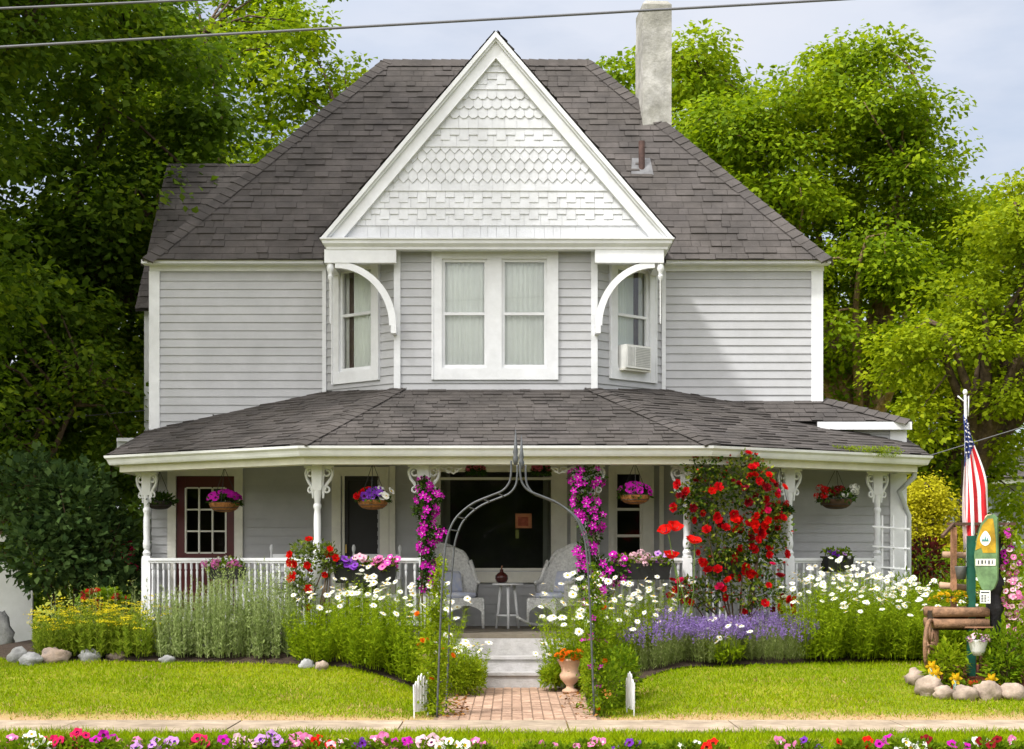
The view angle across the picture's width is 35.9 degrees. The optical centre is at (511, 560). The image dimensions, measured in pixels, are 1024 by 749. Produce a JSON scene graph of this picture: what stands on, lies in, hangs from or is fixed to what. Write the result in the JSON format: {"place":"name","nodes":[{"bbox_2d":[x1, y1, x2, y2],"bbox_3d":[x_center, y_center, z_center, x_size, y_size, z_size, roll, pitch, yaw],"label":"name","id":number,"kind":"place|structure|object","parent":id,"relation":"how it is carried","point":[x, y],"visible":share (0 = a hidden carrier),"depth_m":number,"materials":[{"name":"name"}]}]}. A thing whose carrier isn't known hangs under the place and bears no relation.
{"place":"outdoors","nodes":[
{"label":"outdoors","id":0,"kind":"place"},
{"bbox_2d":[0,0,209,9],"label":"overhead wire","id":1,"kind":"object","parent":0,"point":[85,4],"visible":1,"depth_m":12.99,"materials":[{"name":"black metal"}]},
{"bbox_2d":[0,0,844,47],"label":"overhead wire","id":2,"kind":"object","parent":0,"point":[404,24],"visible":1,"depth_m":12.99,"materials":[{"name":"black metal"}]},
{"bbox_2d":[0,573,1023,748],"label":"ground","id":3,"kind":"structure","parent":0,"point":[6,716],"depth_m":16.06,"materials":[{"name":"plant"}]},
{"bbox_2d":[0,611,14,644],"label":"rock","id":4,"kind":"object","parent":3,"relation":"on","point":[7,632],"visible":0.59,"depth_m":21.10,"materials":[{"name":"grey stone"}]},
{"bbox_2d":[0,535,33,641],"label":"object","id":5,"kind":"structure","parent":3,"relation":"on","point":[15,604],"depth_m":22.00,"materials":[{"name":"white paint"}]},
{"bbox_2d":[8,730,55,748],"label":"petunia plant","id":6,"kind":"object","parent":3,"relation":"on","point":[30,739],"visible":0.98,"depth_m":11.76,"materials":[{"name":"white plant"}]},
{"bbox_2d":[0,259,150,633],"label":"understory tree","id":7,"kind":"object","parent":3,"relation":"on","point":[90,385],"visible":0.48,"depth_m":24.15,"materials":[{"name":"green plant"}]},
{"bbox_2d":[0,441,150,625],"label":"lilac shrub","id":8,"kind":"object","parent":3,"relation":"on","point":[69,541],"visible":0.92,"depth_m":21.07,"materials":[{"name":"green plant"}]},
{"bbox_2d":[55,728,101,748],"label":"petunia plant","id":9,"kind":"object","parent":3,"relation":"on","point":[76,741],"visible":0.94,"depth_m":11.84,"materials":[{"name":"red plant"}]},
{"bbox_2d":[0,0,157,416],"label":"maple tree","id":10,"kind":"object","parent":3,"relation":"on","point":[16,28],"visible":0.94,"depth_m":21.18,"materials":[{"name":"green plant"}]},
{"bbox_2d":[82,730,121,748],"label":"petunia plant","id":11,"kind":"object","parent":3,"relation":"on","point":[107,738],"visible":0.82,"depth_m":11.85,"materials":[{"name":"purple plant"}]},
{"bbox_2d":[0,0,277,499],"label":"maple tree","id":12,"kind":"object","parent":3,"relation":"on","point":[97,242],"visible":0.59,"depth_m":26.30,"materials":[{"name":"green plant"}]},
{"bbox_2d":[130,736,170,748],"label":"petunia plant","id":13,"kind":"object","parent":3,"relation":"on","point":[154,742],"visible":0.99,"depth_m":11.72,"materials":[{"name":"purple plant"}]},
{"bbox_2d":[24,0,377,364],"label":"maple tree","id":14,"kind":"object","parent":3,"relation":"on","point":[307,44],"visible":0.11,"depth_m":32.44,"materials":[{"name":"green plant"}]},
{"bbox_2d":[0,639,448,693],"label":"flower bed soil","id":15,"kind":"structure","parent":3,"relation":"on","point":[6,649],"depth_m":18.66,"materials":[{"name":"brown soil"}]},
{"bbox_2d":[23,597,82,655],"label":"yarrow plant","id":16,"kind":"object","parent":15,"relation":"on","point":[50,636],"visible":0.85,"depth_m":18.79,"materials":[{"name":"green plant"}]},
{"bbox_2d":[41,647,71,663],"bbox_3d":[-5.399,1.151,18.622,0.379,0.266,0.296,0,0,0],"label":"rock","id":17,"kind":"object","parent":15,"relation":"on","point":[51,654],"visible":0.64,"depth_m":18.52,"materials":[{"name":"stone"}]},
{"bbox_2d":[62,597,126,656],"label":"yarrow plant","id":18,"kind":"object","parent":15,"relation":"on","point":[94,637],"visible":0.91,"depth_m":18.78,"materials":[{"name":"green plant"}]},
{"bbox_2d":[74,585,130,623],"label":"geranium plant","id":19,"kind":"object","parent":15,"relation":"on","point":[103,593],"visible":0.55,"depth_m":20.12,"materials":[{"name":"green plant"}]},
{"bbox_2d":[49,576,161,652],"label":"flowers","id":20,"kind":"object","parent":15,"relation":"on","point":[115,595],"visible":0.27,"depth_m":19.24,"materials":[{"name":"green plant"}]},
{"bbox_2d":[104,594,172,657],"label":"yarrow plant","id":21,"kind":"object","parent":15,"relation":"on","point":[131,642],"visible":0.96,"depth_m":18.80,"materials":[{"name":"green plant"}]},
{"bbox_2d":[149,579,207,657],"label":"silver spire plant","id":22,"kind":"object","parent":15,"relation":"on","point":[174,631],"visible":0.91,"depth_m":18.74,"materials":[{"name":"green plant"}]},
{"bbox_2d":[185,555,258,657],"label":"silver spire plant","id":23,"kind":"object","parent":15,"relation":"on","point":[217,642],"visible":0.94,"depth_m":18.69,"materials":[{"name":"green plant"}]},
{"bbox_2d":[238,556,304,658],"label":"silver spire plant","id":24,"kind":"object","parent":15,"relation":"on","point":[267,637],"visible":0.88,"depth_m":18.63,"materials":[{"name":"green plant"}]},
{"bbox_2d":[278,536,340,627],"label":"rose bush","id":25,"kind":"object","parent":15,"relation":"on","point":[329,551],"visible":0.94,"depth_m":18.96,"materials":[{"name":"green plant"}]},
{"bbox_2d":[280,585,369,661],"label":"daisy plant","id":26,"kind":"object","parent":15,"relation":"on","point":[318,641],"visible":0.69,"depth_m":18.35,"materials":[{"name":"green plant"}]},
{"bbox_2d":[323,564,423,670],"bbox_3d":[-1.587,0.670,18.323,1.206,1.250,1.422,0,0,0],"label":"daisy plant","id":27,"kind":"object","parent":15,"relation":"on","point":[360,648],"visible":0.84,"depth_m":18.08,"materials":[{"name":"green plant"}]},
{"bbox_2d":[354,577,471,682],"bbox_3d":[-1.125,0.818,18.195,1.345,1.246,1.381,0,0,0],"label":"daisy plant","id":28,"kind":"object","parent":15,"relation":"on","point":[404,662],"visible":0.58,"depth_m":17.97,"materials":[{"name":"green plant"}]},
{"bbox_2d":[223,733,261,748],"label":"petunia plant","id":29,"kind":"object","parent":3,"relation":"on","point":[239,741],"visible":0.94,"depth_m":11.72,"materials":[{"name":"white plant"}]},
{"bbox_2d":[249,729,293,748],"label":"petunia plant","id":30,"kind":"object","parent":3,"relation":"on","point":[271,739],"visible":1,"depth_m":11.69,"materials":[{"name":"purple plant"}]},
{"bbox_2d":[364,731,407,748],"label":"petunia plant","id":31,"kind":"object","parent":3,"relation":"on","point":[383,737],"visible":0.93,"depth_m":11.86,"materials":[{"name":"pink plant"}]},
{"bbox_2d":[413,673,428,717],"bbox_3d":[-0.871,1.309,15.103,0.024,0.460,0.274,0,0,28],"label":"edging fence","id":32,"kind":"object","parent":3,"relation":"on","point":[419,691],"visible":0.95,"depth_m":15.09,"materials":[{"name":"white paint"}]},
{"bbox_2d":[402,732,445,748],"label":"petunia plant","id":33,"kind":"object","parent":3,"relation":"on","point":[422,741],"visible":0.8,"depth_m":11.83,"materials":[{"name":"white plant"}]},
{"bbox_2d":[104,0,932,687],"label":"house","id":34,"kind":"structure","parent":3,"relation":"on","point":[402,276],"depth_m":21.27,"materials":[{"name":"grey wood"}]},
{"bbox_2d":[139,472,179,509],"bbox_3d":[-4.682,-0.995,20.997,0.519,0.634,0.503,0,0,-40],"label":"hanging basket","id":35,"kind":"object","parent":34,"relation":"hanging from","point":[163,502],"visible":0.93,"depth_m":20.90,"materials":[{"name":"metal"}]},
{"bbox_2d":[177,476,233,616],"bbox_3d":[-4.189,-0.156,21.912,0.888,2.088,0.777,0,0,0],"label":"front door","id":36,"kind":"structure","parent":34,"relation":"in","point":[202,531],"depth_m":21.58,"materials":[{"name":"red paint"}]},
{"bbox_2d":[200,555,246,578],"bbox_3d":[-3.646,0.083,19.982,0.671,0.305,0.288,0,0,30],"label":"rail planter","id":37,"kind":"object","parent":34,"relation":"attached to","point":[220,563],"visible":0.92,"depth_m":19.92,"materials":[{"name":"green plastic"}]},
{"bbox_2d":[205,469,243,511],"bbox_3d":[-3.688,-0.967,20.296,0.513,0.690,0.514,0,0,0],"label":"hanging basket","id":38,"kind":"object","parent":34,"relation":"hanging from","point":[222,495],"visible":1,"depth_m":20.18,"materials":[{"name":"metal"}]},
{"bbox_2d":[331,264,380,384],"bbox_3d":[-1.965,-3.210,21.333,0.983,1.643,0.971,0,0,0],"label":"window","id":39,"kind":"structure","parent":34,"relation":"in","point":[355,301],"depth_m":21.28,"materials":[{"name":"white paint"}]},
{"bbox_2d":[345,476,377,615],"bbox_3d":[-2.064,-0.133,21.590,0.461,2.043,0.080,0,0,0],"label":"screen door","id":40,"kind":"structure","parent":34,"relation":"in","point":[361,528],"depth_m":21.62,"materials":[{"name":"grey metal"}]},
{"bbox_2d":[330,553,400,582],"bbox_3d":[-1.776,0.088,19.105,0.866,0.368,0.290,0,0,0],"label":"rail planter","id":41,"kind":"object","parent":34,"relation":"attached to","point":[349,568],"visible":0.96,"depth_m":19.05,"materials":[{"name":"black plastic"}]},
{"bbox_2d":[352,465,394,509],"bbox_3d":[-1.689,-0.966,19.253,0.526,0.691,0.479,0,0,0],"label":"hanging basket","id":42,"kind":"object","parent":34,"relation":"hanging from","point":[373,498],"visible":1,"depth_m":19.11,"materials":[{"name":"metal"}]},
{"bbox_2d":[410,475,447,633],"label":"clematis vine","id":43,"kind":"object","parent":34,"relation":"attached to","point":[429,527],"visible":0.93,"depth_m":19.02,"materials":[{"name":"purple plant"}]},
{"bbox_2d":[430,543,484,627],"bbox_3d":[-0.757,0.325,20.781,0.690,1.127,0.662,0,0,-32],"label":"wicker chair","id":44,"kind":"object","parent":34,"relation":"on","point":[465,581],"visible":0.53,"depth_m":20.93,"materials":[{"name":"white wicker"}]},
{"bbox_2d":[431,251,557,379],"bbox_3d":[-0.224,-3.232,20.947,1.658,1.729,0.607,0,0,0],"label":"window","id":45,"kind":"structure","parent":34,"relation":"in","point":[494,314],"depth_m":20.69,"materials":[{"name":"white paint"}]},
{"bbox_2d":[435,465,566,582],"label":"window","id":46,"kind":"structure","parent":34,"relation":"in","point":[487,536],"depth_m":22.80,"materials":[{"name":"black glass"}]},
{"bbox_2d":[492,583,522,628],"bbox_3d":[-0.056,0.593,20.650,0.410,0.595,0.410,0,0,0],"label":"side table","id":47,"kind":"object","parent":34,"relation":"on","point":[508,614],"visible":0.99,"depth_m":20.60,"materials":[{"name":"white paint"}]},
{"bbox_2d":[516,542,600,627],"bbox_3d":[0.613,0.317,20.631,1.031,1.111,0.690,0,0,-42],"label":"rocking chair","id":48,"kind":"object","parent":34,"relation":"on","point":[562,561],"visible":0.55,"depth_m":20.75,"materials":[{"name":"white wicker"}]},
{"bbox_2d":[566,465,630,626],"bbox_3d":[1.043,0.175,19.076,0.795,2.680,0.385,0,0,0],"label":"clematis vine","id":49,"kind":"object","parent":34,"relation":"attached to","point":[590,512],"visible":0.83,"depth_m":19.01,"materials":[{"name":"purple plant"}]},
{"bbox_2d":[608,465,653,557],"bbox_3d":[1.629,-0.566,21.963,0.635,1.472,0.875,0,0,0],"label":"window","id":50,"kind":"structure","parent":34,"relation":"in","point":[630,526],"depth_m":21.59,"materials":[{"name":"beige paint"}]},
{"bbox_2d":[609,264,657,382],"bbox_3d":[1.483,-3.219,21.318,0.986,1.626,0.976,0,0,0],"label":"window","id":51,"kind":"structure","parent":34,"relation":"in","point":[633,304],"depth_m":21.28,"materials":[{"name":"white paint"}]},
{"bbox_2d":[618,344,650,372],"bbox_3d":[1.611,-2.694,21.125,0.510,0.340,0.277,0,0,-42],"label":"air conditioner","id":52,"kind":"object","parent":34,"relation":"attached to","point":[634,358],"visible":0.99,"depth_m":20.98,"materials":[{"name":"beige paint"}]},
{"bbox_2d":[616,465,653,503],"bbox_3d":[1.498,-0.998,19.205,0.482,0.628,0.486,0,0,0],"label":"hanging basket","id":53,"kind":"object","parent":34,"relation":"hanging from","point":[637,492],"visible":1,"depth_m":19.08,"materials":[{"name":"metal"}]},
{"bbox_2d":[609,549,673,579],"bbox_3d":[1.559,0.045,19.112,0.815,0.373,0.289,0,0,0],"label":"rail planter","id":54,"kind":"object","parent":34,"relation":"attached to","point":[648,566],"visible":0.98,"depth_m":19.05,"materials":[{"name":"black plastic"}]},
{"bbox_2d":[813,470,859,508],"bbox_3d":[4.168,-0.987,20.349,0.599,0.650,0.580,0,0,0],"label":"hanging basket","id":55,"kind":"object","parent":34,"relation":"hanging from","point":[845,499],"visible":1,"depth_m":20.21,"materials":[{"name":"metal"}]},
{"bbox_2d":[819,546,854,571],"bbox_3d":[4.193,-0.025,20.291,0.516,0.341,0.275,0,0,-27],"label":"rail planter","id":56,"kind":"object","parent":34,"relation":"attached to","point":[827,562],"visible":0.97,"depth_m":20.22,"materials":[{"name":"black plastic"}]},
{"bbox_2d":[589,641,644,709],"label":"leafy plant","id":57,"kind":"object","parent":3,"relation":"on","point":[625,666],"visible":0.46,"depth_m":16.31,"materials":[{"name":"green plant"}]},
{"bbox_2d":[588,18,810,237],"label":"maple tree","id":58,"kind":"object","parent":3,"relation":"on","point":[697,77],"visible":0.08,"depth_m":42.32,"materials":[{"name":"green plant"}]},
{"bbox_2d":[584,641,1016,703],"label":"flower bed soil","id":59,"kind":"structure","parent":3,"relation":"on","point":[686,662],"depth_m":18.48,"materials":[{"name":"brown soil"}]},
{"bbox_2d":[528,570,633,687],"bbox_3d":[0.793,0.787,18.283,1.277,1.338,1.535,0,0,0],"label":"daisy plant","id":60,"kind":"object","parent":59,"relation":"on","point":[574,638],"visible":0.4,"depth_m":18.16,"materials":[{"name":"green plant"}]},
{"bbox_2d":[569,575,667,670],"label":"daisy plant","id":61,"kind":"object","parent":59,"relation":"on","point":[621,618],"visible":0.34,"depth_m":18.42,"materials":[{"name":"green plant"}]},
{"bbox_2d":[618,575,697,657],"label":"daisy plant","id":62,"kind":"object","parent":59,"relation":"on","point":[658,607],"visible":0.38,"depth_m":18.77,"materials":[{"name":"green plant"}]},
{"bbox_2d":[617,602,699,671],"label":"lavender plant","id":63,"kind":"object","parent":59,"relation":"on","point":[668,652],"visible":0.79,"depth_m":18.14,"materials":[{"name":"purple plant"}]},
{"bbox_2d":[664,613,748,662],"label":"lavender plant","id":64,"kind":"object","parent":59,"relation":"on","point":[694,647],"visible":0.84,"depth_m":18.23,"materials":[{"name":"purple plant"}]},
{"bbox_2d":[697,617,752,665],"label":"daisy plant","id":65,"kind":"object","parent":59,"relation":"on","point":[733,650],"visible":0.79,"depth_m":18.17,"materials":[{"name":"green plant"}]},
{"bbox_2d":[666,448,796,636],"bbox_3d":[2.648,-0.073,18.987,1.600,2.602,0.638,0,0,0],"label":"climbing rose","id":66,"kind":"object","parent":59,"relation":"in","point":[765,527],"visible":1,"depth_m":18.96,"materials":[{"name":"red plant"}]},
{"bbox_2d":[718,608,819,659],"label":"lavender plant","id":67,"kind":"object","parent":59,"relation":"on","point":[776,643],"visible":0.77,"depth_m":18.46,"materials":[{"name":"purple plant"}]},
{"bbox_2d":[774,564,861,659],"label":"daisy plant","id":68,"kind":"object","parent":59,"relation":"on","point":[819,643],"visible":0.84,"depth_m":18.58,"materials":[{"name":"green plant"}]},
{"bbox_2d":[799,556,909,658],"bbox_3d":[4.094,0.548,19.010,1.364,1.221,1.465,0,0,-38],"label":"daisy plant","id":69,"kind":"object","parent":59,"relation":"on","point":[860,640],"visible":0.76,"depth_m":18.64,"materials":[{"name":"green plant"}]},
{"bbox_2d":[841,570,939,658],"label":"daisy plant","id":70,"kind":"object","parent":59,"relation":"on","point":[900,647],"visible":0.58,"depth_m":18.59,"materials":[{"name":"green plant"}]},
{"bbox_2d":[872,515,909,598],"bbox_3d":[4.932,0.256,20.542,0.490,1.689,0.030,0,0,0],"label":"trellis","id":71,"kind":"object","parent":59,"relation":"on","point":[892,546],"visible":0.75,"depth_m":20.54,"materials":[{"name":"white paint"}]},
{"bbox_2d":[884,565,948,614],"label":"plant","id":72,"kind":"object","parent":59,"relation":"on","point":[936,586],"visible":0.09,"depth_m":20.39,"materials":[{"name":"green plant"}]},
{"bbox_2d":[880,577,963,658],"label":"daisy plant","id":73,"kind":"object","parent":59,"relation":"on","point":[947,634],"visible":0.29,"depth_m":18.67,"materials":[{"name":"green plant"}]},
{"bbox_2d":[672,19,1021,412],"bbox_3d":[7.381,-5.084,33.449,9.008,12.723,6.116,0,0,-16],"label":"maple tree","id":74,"kind":"object","parent":3,"relation":"on","point":[874,140],"visible":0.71,"depth_m":32.77,"materials":[{"name":"green plant"}]},
{"bbox_2d":[830,736,875,748],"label":"petunia plant","id":75,"kind":"object","parent":3,"relation":"on","point":[864,742],"visible":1,"depth_m":11.88,"materials":[{"name":"orange plant"}]},
{"bbox_2d":[883,733,927,748],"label":"petunia plant","id":76,"kind":"object","parent":3,"relation":"on","point":[907,742],"visible":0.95,"depth_m":11.72,"materials":[{"name":"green plant"}]},
{"bbox_2d":[823,182,1023,543],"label":"maple tree","id":77,"kind":"object","parent":3,"relation":"on","point":[998,472],"visible":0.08,"depth_m":37.11,"materials":[{"name":"green plant"}]},
{"bbox_2d":[914,675,942,696],"bbox_3d":[4.301,1.322,16.308,0.262,0.287,0.256,0,0,43],"label":"rock","id":78,"kind":"object","parent":3,"relation":"on","point":[926,685],"visible":0.69,"depth_m":16.23,"materials":[{"name":"stone"}]},
{"bbox_2d":[911,535,949,596],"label":"burgundy shrub","id":79,"kind":"object","parent":3,"relation":"on","point":[939,562],"visible":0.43,"depth_m":21.52,"materials":[{"name":"red plant"}]},
{"bbox_2d":[907,470,965,604],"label":"golden shrub","id":80,"kind":"object","parent":3,"relation":"on","point":[921,493],"visible":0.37,"depth_m":26.67,"materials":[{"name":"yellow plant"}]},
{"bbox_2d":[852,167,1023,602],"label":"maple tree","id":81,"kind":"object","parent":3,"relation":"on","point":[994,387],"visible":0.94,"depth_m":27.70,"materials":[{"name":"green plant"}]},
{"bbox_2d":[911,541,1023,611],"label":"hedge","id":82,"kind":"object","parent":3,"relation":"on","point":[947,560],"visible":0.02,"depth_m":24.56,"materials":[{"name":"green plant"}]},
{"bbox_2d":[941,664,1023,686],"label":"flower bed soil","id":83,"kind":"structure","parent":3,"relation":"on","point":[976,677],"depth_m":16.75,"materials":[{"name":"brown soil"}]},
{"bbox_2d":[916,635,973,686],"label":"leafy shrub","id":84,"kind":"object","parent":83,"relation":"on","point":[940,654],"visible":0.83,"depth_m":16.51,"materials":[{"name":"green plant"}]},
{"bbox_2d":[957,389,968,591],"bbox_3d":[4.870,-0.309,17.000,0.150,3.073,0.048,0,0,0],"label":"flagpole","id":85,"kind":"object","parent":83,"relation":"on","point":[966,412],"visible":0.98,"depth_m":16.99,"materials":[{"name":"white metal"}]},
{"bbox_2d":[962,415,987,548],"bbox_3d":[4.979,-0.836,16.963,0.293,1.470,0.081,0,0,0],"label":"flag","id":86,"kind":"object","parent":85,"relation":"hanging from","point":[977,498],"visible":0.99,"depth_m":16.96,"materials":[{"name":"red fabric"}]},
{"bbox_2d":[923,522,1015,673],"bbox_3d":[4.947,0.411,16.949,1.005,1.640,0.526,0,0,0],"label":"wishing well","id":87,"kind":"object","parent":83,"relation":"on","point":[953,616],"visible":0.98,"depth_m":16.85,"materials":[{"name":"wood"}]},
{"bbox_2d":[962,627,992,655],"bbox_3d":[4.900,0.846,16.550,0.362,0.296,0.289,0,0,0],"label":"hanging pot","id":88,"kind":"object","parent":87,"relation":"hanging from","point":[978,647],"visible":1,"depth_m":16.49,"materials":[{"name":"white ceramic"}]},
{"bbox_2d":[967,514,1000,675],"bbox_3d":[5.044,0.402,16.756,0.362,1.777,0.367,0,0,0],"label":"garden sign","id":89,"kind":"object","parent":83,"relation":"on","point":[983,556],"visible":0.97,"depth_m":16.69,"materials":[{"name":"green paint"}]},
{"bbox_2d":[976,620,1023,684],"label":"leafy shrub","id":90,"kind":"object","parent":83,"relation":"on","point":[998,663],"visible":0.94,"depth_m":16.44,"materials":[{"name":"green plant"}]},
{"bbox_2d":[973,680,1001,700],"bbox_3d":[4.829,1.345,16.066,0.298,0.256,0.218,0,0,0],"label":"rock","id":91,"kind":"object","parent":3,"relation":"on","point":[989,689],"visible":0.81,"depth_m":15.98,"materials":[{"name":"stone"}]},
{"bbox_2d":[971,735,1017,748],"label":"petunia plant","id":92,"kind":"object","parent":3,"relation":"on","point":[998,741],"visible":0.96,"depth_m":11.73,"materials":[{"name":"red plant"}]},
{"bbox_2d":[984,514,1023,649],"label":"flower tower","id":93,"kind":"structure","parent":3,"relation":"on","point":[998,605],"depth_m":16.70,"materials":[{"name":"pink plant"}]},
{"bbox_2d":[0,720,1023,733],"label":"sidewalk","id":94,"kind":"structure","parent":0,"point":[900,726],"depth_m":14.23,"materials":[{"name":"concrete"}]},
{"bbox_2d":[0,0,1023,562],"label":"sky","id":95,"kind":"structure","parent":0,"point":[978,45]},
{"bbox_2d":[433,687,600,721],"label":"brick path","id":96,"kind":"structure","parent":0,"point":[527,711],"depth_m":16.19,"materials":[{"name":"brown brick"}]},
{"bbox_2d":[412,632,488,696],"bbox_3d":[-0.670,1.151,17.345,0.951,0.786,0.580,0,0,-27],"label":"green mound","id":97,"kind":"object","parent":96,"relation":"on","point":[468,664],"visible":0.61,"depth_m":17.30,"materials":[{"name":"green plant"}]},
{"bbox_2d":[443,632,492,689],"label":"daisy plant","id":98,"kind":"object","parent":96,"relation":"on","point":[469,646],"visible":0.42,"depth_m":17.72,"materials":[{"name":"green plant"}]},
{"bbox_2d":[436,429,596,717],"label":"garden arch","id":99,"kind":"structure","parent":96,"relation":"on","point":[527,488],"depth_m":15.02,"materials":[{"name":"grey paint"}]},
{"bbox_2d":[402,553,466,716],"bbox_3d":[-0.722,0.822,15.214,0.593,1.796,0.568,0,0,-35],"label":"climbing vine","id":100,"kind":"object","parent":99,"relation":"attached to","point":[434,645],"visible":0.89,"depth_m":15.17,"materials":[{"name":"green plant"}]},
{"bbox_2d":[567,562,631,717],"bbox_3d":[0.875,0.885,15.181,0.567,1.765,0.613,0,0,42],"label":"climbing vine","id":101,"kind":"object","parent":99,"relation":"attached to","point":[602,651],"visible":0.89,"depth_m":15.16,"materials":[{"name":"green plant"}]},
{"bbox_2d":[532,639,562,690],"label":"daisy plant","id":102,"kind":"object","parent":96,"relation":"on","point":[548,674],"visible":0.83,"depth_m":17.93,"materials":[{"name":"green plant"}]},
{"bbox_2d":[551,646,583,692],"bbox_3d":[0.650,1.220,17.720,0.436,0.520,0.439,0,0,0],"label":"flower urn","id":103,"kind":"object","parent":96,"relation":"on","point":[569,678],"visible":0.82,"depth_m":17.63,"materials":[{"name":"ceramic"}]},
{"bbox_2d":[926,448,1023,595],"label":"neighbor house","id":104,"kind":"structure","parent":0,"point":[1018,479],"depth_m":45.98,"materials":[{"name":"blue"}]},
{"bbox_2d":[930,531,1023,626],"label":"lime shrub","id":105,"kind":"object","parent":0,"point":[1017,541],"visible":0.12,"depth_m":20.72,"materials":[{"name":"green plant"}]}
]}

